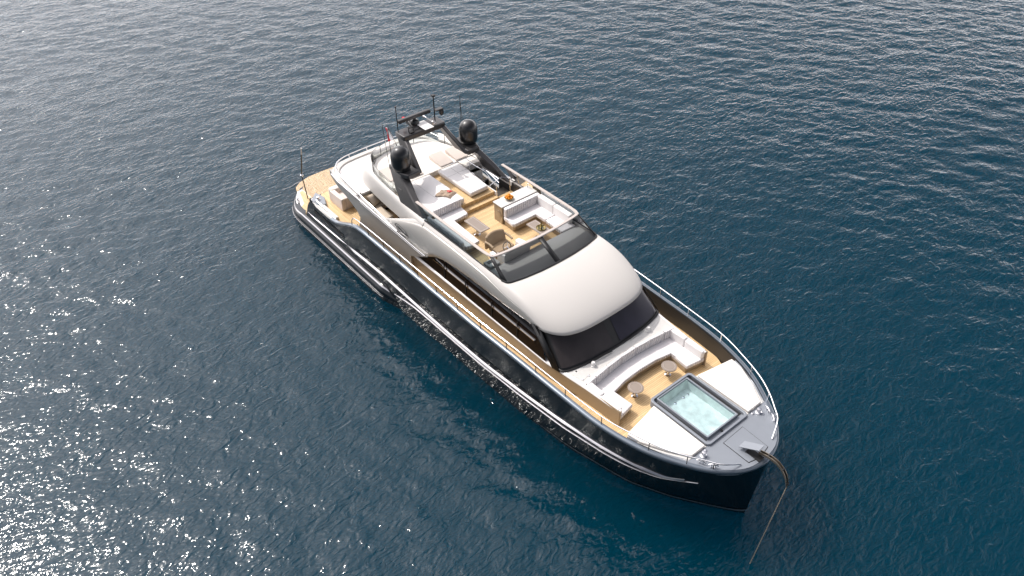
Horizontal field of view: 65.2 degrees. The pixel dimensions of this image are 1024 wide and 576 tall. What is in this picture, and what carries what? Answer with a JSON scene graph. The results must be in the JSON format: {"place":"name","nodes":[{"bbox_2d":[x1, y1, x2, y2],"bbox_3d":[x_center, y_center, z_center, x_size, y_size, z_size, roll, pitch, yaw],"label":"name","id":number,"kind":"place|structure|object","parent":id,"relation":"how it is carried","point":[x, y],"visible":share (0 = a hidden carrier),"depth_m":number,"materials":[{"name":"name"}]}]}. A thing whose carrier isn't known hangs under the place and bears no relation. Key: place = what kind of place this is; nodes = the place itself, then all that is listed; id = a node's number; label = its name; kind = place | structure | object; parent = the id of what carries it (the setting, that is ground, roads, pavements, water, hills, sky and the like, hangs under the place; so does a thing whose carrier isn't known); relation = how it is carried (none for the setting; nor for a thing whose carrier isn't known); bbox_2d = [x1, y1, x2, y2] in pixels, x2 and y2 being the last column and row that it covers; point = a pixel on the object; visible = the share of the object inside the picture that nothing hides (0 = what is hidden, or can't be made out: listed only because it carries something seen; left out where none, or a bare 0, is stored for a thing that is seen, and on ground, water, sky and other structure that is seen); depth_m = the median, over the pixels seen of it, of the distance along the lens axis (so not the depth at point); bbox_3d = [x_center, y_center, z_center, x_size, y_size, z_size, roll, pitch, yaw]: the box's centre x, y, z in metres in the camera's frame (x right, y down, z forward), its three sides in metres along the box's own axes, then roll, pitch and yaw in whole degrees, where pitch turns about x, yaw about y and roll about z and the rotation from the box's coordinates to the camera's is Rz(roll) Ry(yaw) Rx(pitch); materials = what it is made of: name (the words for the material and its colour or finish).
{"place":"outdoors","nodes":[
{"label":"outdoors","id":0,"kind":"place"},
{"bbox_2d":[0,0,1023,575],"bbox_3d":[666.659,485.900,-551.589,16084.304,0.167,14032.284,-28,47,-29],"label":"sea water","id":1,"kind":"structure","parent":0,"point":[216,358],"depth_m":39.59,"materials":[{"name":"blue liquid"}]},
{"bbox_2d":[292,94,788,512],"bbox_3d":[-1.054,-2.107,35.405,7.390,9.920,32.020,-28,47,-29],"label":"motor yacht","id":2,"kind":"object","parent":1,"relation":"on","point":[577,300],"visible":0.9,"depth_m":31.45,"materials":[{"name":"white paint"}]},
{"bbox_2d":[300,148,307,198],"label":"stern pole","id":3,"kind":"object","parent":2,"relation":"on","point":[301,175],"visible":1,"depth_m":43.25,"materials":[{"name":"metal"}]},
{"bbox_2d":[328,185,353,210],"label":"transom sofa","id":4,"kind":"object","parent":2,"relation":"on","point":[340,199],"visible":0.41,"depth_m":40.50,"materials":[{"name":"white fabric"}]},
{"bbox_2d":[371,201,393,217],"bbox_3d":[-6.015,-3.578,37.742,1.250,0.440,1.630,-28,47,-29],"label":"side lounge","id":5,"kind":"object","parent":2,"relation":"on","point":[381,207],"visible":0.19,"depth_m":37.52,"materials":[{"name":"white fabric"}]},
{"bbox_2d":[362,193,370,203],"bbox_3d":[-6.802,-4.144,37.634,0.500,0.457,0.281,-20,44,-22],"label":"throw pillow","id":6,"kind":"object","parent":5,"relation":"on","point":[365,197],"visible":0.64,"depth_m":37.53,"materials":[{"name":"white fabric"}]},
{"bbox_2d":[367,193,380,206],"bbox_3d":[-6.491,-4.186,37.681,0.350,0.492,0.580,24,46,27],"label":"throw pillow","id":7,"kind":"object","parent":5,"relation":"on","point":[374,200],"visible":0.8,"depth_m":37.57,"materials":[{"name":"beige fabric"}]},
{"bbox_2d":[386,127,393,140],"bbox_3d":[-5.870,-7.196,38.559,0.157,1.030,0.603,-28,47,-29],"label":"ensign","id":8,"kind":"object","parent":2,"relation":"hanging from","point":[390,138],"visible":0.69,"depth_m":38.49,"materials":[{"name":"red fabric"}]},
{"bbox_2d":[374,141,479,192],"bbox_3d":[-4.343,-5.811,37.548,4.481,0.245,3.550,-28,47,-29],"label":"aft sunpad","id":9,"kind":"object","parent":2,"relation":"on","point":[423,150],"visible":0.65,"depth_m":37.50,"materials":[{"name":"white fabric"}]},
{"bbox_2d":[379,166,392,181],"bbox_3d":[-5.563,-5.209,36.465,0.650,0.235,0.930,-28,47,-29],"label":"wedge cushion","id":10,"kind":"object","parent":9,"relation":"on","point":[385,172],"visible":0.52,"depth_m":36.41,"materials":[{"name":"white fabric"}]},
{"bbox_2d":[429,150,452,166],"bbox_3d":[-3.331,-6.061,37.461,0.720,0.235,1.000,-28,47,-29],"label":"wedge cushion","id":11,"kind":"object","parent":9,"relation":"on","point":[440,158],"visible":1,"depth_m":37.41,"materials":[{"name":"white fabric"}]},
{"bbox_2d":[445,146,467,160],"bbox_3d":[-2.636,-6.421,37.885,0.700,0.235,0.950,-28,47,-29],"label":"wedge cushion","id":12,"kind":"object","parent":9,"relation":"on","point":[453,152],"visible":0.74,"depth_m":37.80,"materials":[{"name":"white fabric"}]},
{"bbox_2d":[396,175,463,211],"bbox_3d":[-3.646,-4.106,35.384,1.880,0.216,2.679,-28,47,-29],"label":"sunbed mattress","id":13,"kind":"object","parent":2,"relation":"on","point":[427,188],"visible":0.64,"depth_m":35.36,"materials":[{"name":"grey fabric"}]},
{"bbox_2d":[435,189,456,198],"bbox_3d":[-2.902,-4.182,35.216,0.830,0.123,0.659,9,41,11],"label":"folded throw","id":14,"kind":"object","parent":13,"relation":"on","point":[449,193],"visible":1,"depth_m":35.15,"materials":[{"name":"beige fabric"}]},
{"bbox_2d":[355,249,545,407],"bbox_3d":[-3.206,1.347,34.608,0.114,0.415,13.702,-29,47,-30],"label":"hull window","id":15,"kind":"structure","parent":2,"relation":"in","point":[434,317],"depth_m":34.08,"materials":[{"name":"glass"}]},
{"bbox_2d":[433,198,479,244],"bbox_3d":[-2.121,-2.578,33.754,1.820,0.828,2.700,-28,47,-29],"label":"bench sofa","id":16,"kind":"object","parent":2,"relation":"on","point":[454,217],"visible":0.57,"depth_m":34.27,"materials":[{"name":"white fabric"}]},
{"bbox_2d":[439,163,487,195],"bbox_3d":[-2.172,-4.957,36.419,1.139,0.216,2.499,-28,47,-29],"label":"sunbed mattress","id":17,"kind":"object","parent":2,"relation":"on","point":[464,179],"visible":1,"depth_m":36.26,"materials":[{"name":"grey fabric"}]},
{"bbox_2d":[464,216,489,236],"bbox_3d":[-1.475,-2.481,33.863,0.520,0.530,1.150,-28,47,-29],"label":"cocktail table","id":18,"kind":"object","parent":2,"relation":"on","point":[478,226],"visible":1,"depth_m":33.74,"materials":[{"name":"wood"}]},
{"bbox_2d":[419,257,545,361],"bbox_3d":[-1.522,0.095,32.526,0.100,1.310,8.900,-28,47,-29],"label":"side window","id":19,"kind":"structure","parent":2,"relation":"in","point":[535,346],"depth_m":31.92,"materials":[{"name":"black glass"}]},
{"bbox_2d":[484,229,513,253],"bbox_3d":[-0.529,-1.804,32.746,1.130,0.908,0.833,-28,47,-29],"label":"helm seat","id":20,"kind":"object","parent":2,"relation":"on","point":[495,240],"visible":0.8,"depth_m":32.70,"materials":[{"name":"beige leather"}]},
{"bbox_2d":[493,183,536,223],"bbox_3d":[0.136,-3.720,34.866,2.000,1.127,0.620,-28,47,-29],"label":"bar counter","id":21,"kind":"object","parent":2,"relation":"on","point":[501,204],"visible":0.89,"depth_m":34.53,"materials":[{"name":"white stone"}]},
{"bbox_2d":[395,288,637,468],"bbox_3d":[-0.572,3.411,32.640,0.431,0.921,14.428,-31,49,-31],"label":"hull window","id":22,"kind":"structure","parent":2,"relation":"in","point":[398,292],"depth_m":31.48,"materials":[{"name":"glass"}]},
{"bbox_2d":[433,259,635,340],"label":"side window","id":23,"kind":"structure","parent":2,"relation":"in","point":[443,266],"depth_m":32.17,"materials":[{"name":"glass"}]},
{"bbox_2d":[526,220,548,236],"bbox_3d":[1.127,-2.342,33.667,0.540,0.530,1.060,-28,47,-29],"label":"cocktail table","id":24,"kind":"object","parent":2,"relation":"on","point":[533,224],"visible":0.48,"depth_m":33.60,"materials":[{"name":"wood"}]},
{"bbox_2d":[536,224,545,230],"bbox_3d":[1.210,-2.517,33.427,0.430,0.045,0.430,-28,47,-29],"label":"serving tray","id":25,"kind":"object","parent":24,"relation":"on","point":[544,227],"visible":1,"depth_m":33.45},
{"bbox_2d":[504,193,572,230],"bbox_3d":[1.144,-2.856,34.004,2.040,0.888,2.498,-28,47,-29],"label":"corner sofa","id":26,"kind":"object","parent":2,"relation":"on","point":[546,211],"visible":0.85,"depth_m":34.28,"materials":[{"name":"white fabric"}]},
{"bbox_2d":[628,382,643,397],"bbox_3d":[4.583,3.850,29.773,0.600,0.472,0.600,-28,47,-29],"label":"coffee table","id":27,"kind":"object","parent":2,"relation":"on","point":[635,389],"visible":1,"depth_m":29.65,"materials":[{"name":"metal"}]},
{"bbox_2d":[586,327,707,425],"bbox_3d":[5.032,3.194,30.273,4.939,0.833,2.017,-28,47,-29],"label":"bow sofa","id":28,"kind":"object","parent":2,"relation":"on","point":[611,380],"visible":0.95,"depth_m":30.68,"materials":[{"name":"white fabric"}]},
{"bbox_2d":[628,406,704,456],"bbox_3d":[5.199,5.160,27.553,1.654,0.113,2.333,-28,47,-29],"label":"bow sunpad","id":29,"kind":"object","parent":2,"relation":"on","point":[656,426],"visible":0.94,"depth_m":27.59,"materials":[{"name":"grey fabric"}]},
{"bbox_2d":[661,360,676,376],"bbox_3d":[5.985,3.140,30.609,0.600,0.472,0.600,-28,47,-29],"label":"coffee table","id":30,"kind":"object","parent":2,"relation":"on","point":[668,366],"visible":1,"depth_m":30.48,"materials":[{"name":"metal"}]},
{"bbox_2d":[698,359,759,411],"bbox_3d":[8.289,3.503,29.506,1.654,0.113,2.333,-28,47,-29],"label":"bow sunpad","id":31,"kind":"object","parent":2,"relation":"on","point":[729,379],"visible":1,"depth_m":29.42,"materials":[{"name":"grey fabric"}]},
{"bbox_2d":[750,485,787,563],"bbox_3d":[8.645,8.123,27.114,0.042,3.161,1.650,29,48,30],"label":"anchor chain","id":32,"kind":"object","parent":2,"relation":"attached to","point":[769,523],"visible":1,"depth_m":27.07,"materials":[{"name":"metal"}]}
]}

